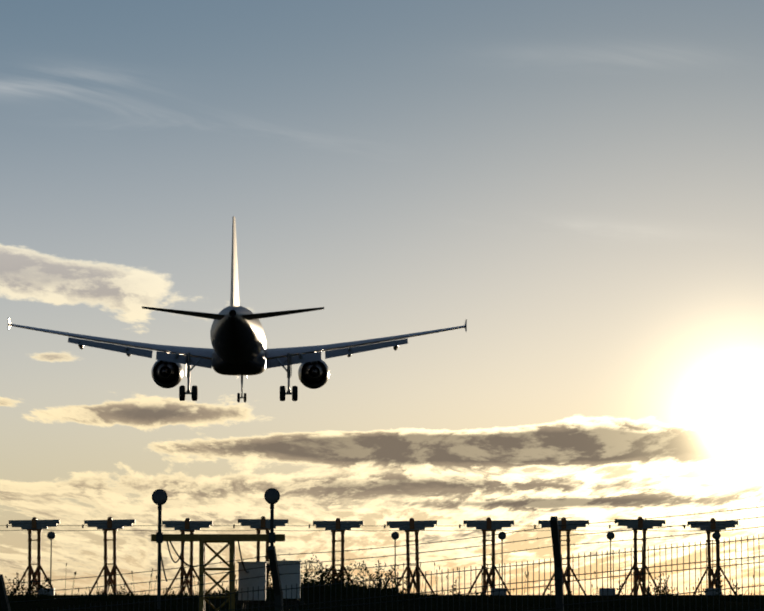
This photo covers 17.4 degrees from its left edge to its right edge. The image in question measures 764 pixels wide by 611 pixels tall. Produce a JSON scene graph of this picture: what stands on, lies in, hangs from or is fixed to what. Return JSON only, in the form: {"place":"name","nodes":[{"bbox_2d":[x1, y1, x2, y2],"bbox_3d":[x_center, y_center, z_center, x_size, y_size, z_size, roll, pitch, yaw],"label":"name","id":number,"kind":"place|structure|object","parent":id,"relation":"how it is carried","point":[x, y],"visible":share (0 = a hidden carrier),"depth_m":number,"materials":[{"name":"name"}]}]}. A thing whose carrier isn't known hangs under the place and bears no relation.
{"place":"outdoors","nodes":[
{"label":"outdoors","id":0,"kind":"place"},
{"bbox_2d":[8,216,466,401],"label":"aircraft","id":1,"kind":"object","parent":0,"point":[237,337],"visible":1,"depth_m":189.01,"materials":[{"name":"white paint"}]},
{"bbox_2d":[0,551,763,610],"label":"bushes","id":2,"kind":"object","parent":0,"point":[124,597],"depth_m":38.97,"materials":[{"name":"black plant"}]},
{"bbox_2d":[0,586,763,610],"bbox_3d":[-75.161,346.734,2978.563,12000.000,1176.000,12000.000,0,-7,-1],"label":"ground","id":3,"kind":"structure","parent":0,"point":[437,604],"depth_m":37.02,"materials":[{"name":"soil"}]},
{"bbox_2d":[9,517,59,594],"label":"localiser antenna","id":4,"kind":"object","parent":3,"relation":"on","point":[34,524],"visible":0.9,"depth_m":104.43,"materials":[{"name":"orange paint"}]},
{"bbox_2d":[39,531,54,594],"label":"approach light","id":5,"kind":"object","parent":3,"relation":"on","point":[50,535],"visible":0.79,"depth_m":100.40,"materials":[{"name":"metal"}]},
{"bbox_2d":[84,517,135,594],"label":"localiser antenna","id":6,"kind":"object","parent":3,"relation":"on","point":[109,524],"visible":0.85,"depth_m":104.49,"materials":[{"name":"orange paint"}]},
{"bbox_2d":[162,518,212,594],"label":"localiser antenna","id":7,"kind":"object","parent":3,"relation":"on","point":[187,525],"visible":0.79,"depth_m":104.55,"materials":[{"name":"orange paint"}]},
{"bbox_2d":[151,488,304,610],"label":"approach light mast","id":8,"kind":"object","parent":3,"relation":"on","point":[160,498],"visible":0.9,"depth_m":29.51,"materials":[{"name":"metal"}]},
{"bbox_2d":[238,516,287,586],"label":"localiser antenna","id":9,"kind":"object","parent":3,"relation":"on","point":[263,523],"visible":0.62,"depth_m":104.64,"materials":[{"name":"orange paint"}]},
{"bbox_2d":[313,518,363,584],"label":"localiser antenna","id":10,"kind":"object","parent":3,"relation":"on","point":[338,525],"visible":0.73,"depth_m":104.81,"materials":[{"name":"orange paint"}]},
{"bbox_2d":[0,524,704,530],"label":"antenna cables","id":11,"kind":"object","parent":10,"relation":"attached to","point":[83,525],"visible":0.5,"depth_m":104.97,"materials":[{"name":"black plastic"}]},
{"bbox_2d":[0,506,763,610],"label":"perimeter fence","id":12,"kind":"object","parent":3,"relation":"on","point":[278,589],"visible":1,"depth_m":21.75,"materials":[{"name":"metal"}]},
{"bbox_2d":[391,532,398,592],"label":"approach light","id":13,"kind":"object","parent":3,"relation":"on","point":[395,536],"visible":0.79,"depth_m":100.77,"materials":[{"name":"metal"}]},
{"bbox_2d":[387,518,436,594],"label":"localiser antenna","id":14,"kind":"object","parent":3,"relation":"on","point":[410,525],"visible":0.94,"depth_m":104.86,"materials":[{"name":"orange paint"}]},
{"bbox_2d":[463,517,513,594],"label":"localiser antenna","id":15,"kind":"object","parent":3,"relation":"on","point":[488,524],"visible":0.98,"depth_m":104.88,"materials":[{"name":"orange paint"}]},
{"bbox_2d":[491,532,506,594],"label":"approach light","id":16,"kind":"object","parent":3,"relation":"on","point":[502,537],"visible":0.77,"depth_m":100.78,"materials":[{"name":"metal"}]},
{"bbox_2d":[538,517,588,594],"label":"localiser antenna","id":17,"kind":"object","parent":3,"relation":"on","point":[567,527],"visible":0.62,"depth_m":104.99,"materials":[{"name":"orange paint"}]},
{"bbox_2d":[599,532,614,594],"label":"approach light","id":18,"kind":"object","parent":3,"relation":"on","point":[610,535],"visible":0.79,"depth_m":100.89,"materials":[{"name":"metal"}]},
{"bbox_2d":[615,516,665,594],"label":"localiser antenna","id":19,"kind":"object","parent":3,"relation":"on","point":[638,524],"visible":0.79,"depth_m":105.02,"materials":[{"name":"orange paint"}]},
{"bbox_2d":[687,518,737,594],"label":"localiser antenna","id":20,"kind":"object","parent":3,"relation":"on","point":[714,526],"visible":0.83,"depth_m":105.18,"materials":[{"name":"orange paint"}]},
{"bbox_2d":[705,532,721,594],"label":"approach light","id":21,"kind":"object","parent":3,"relation":"on","point":[716,536],"visible":0.77,"depth_m":101.03,"materials":[{"name":"metal"}]},
{"bbox_2d":[0,0,763,594],"label":"sky","id":22,"kind":"structure","parent":0,"point":[579,184],"materials":[{"name":"blue"}]}
]}

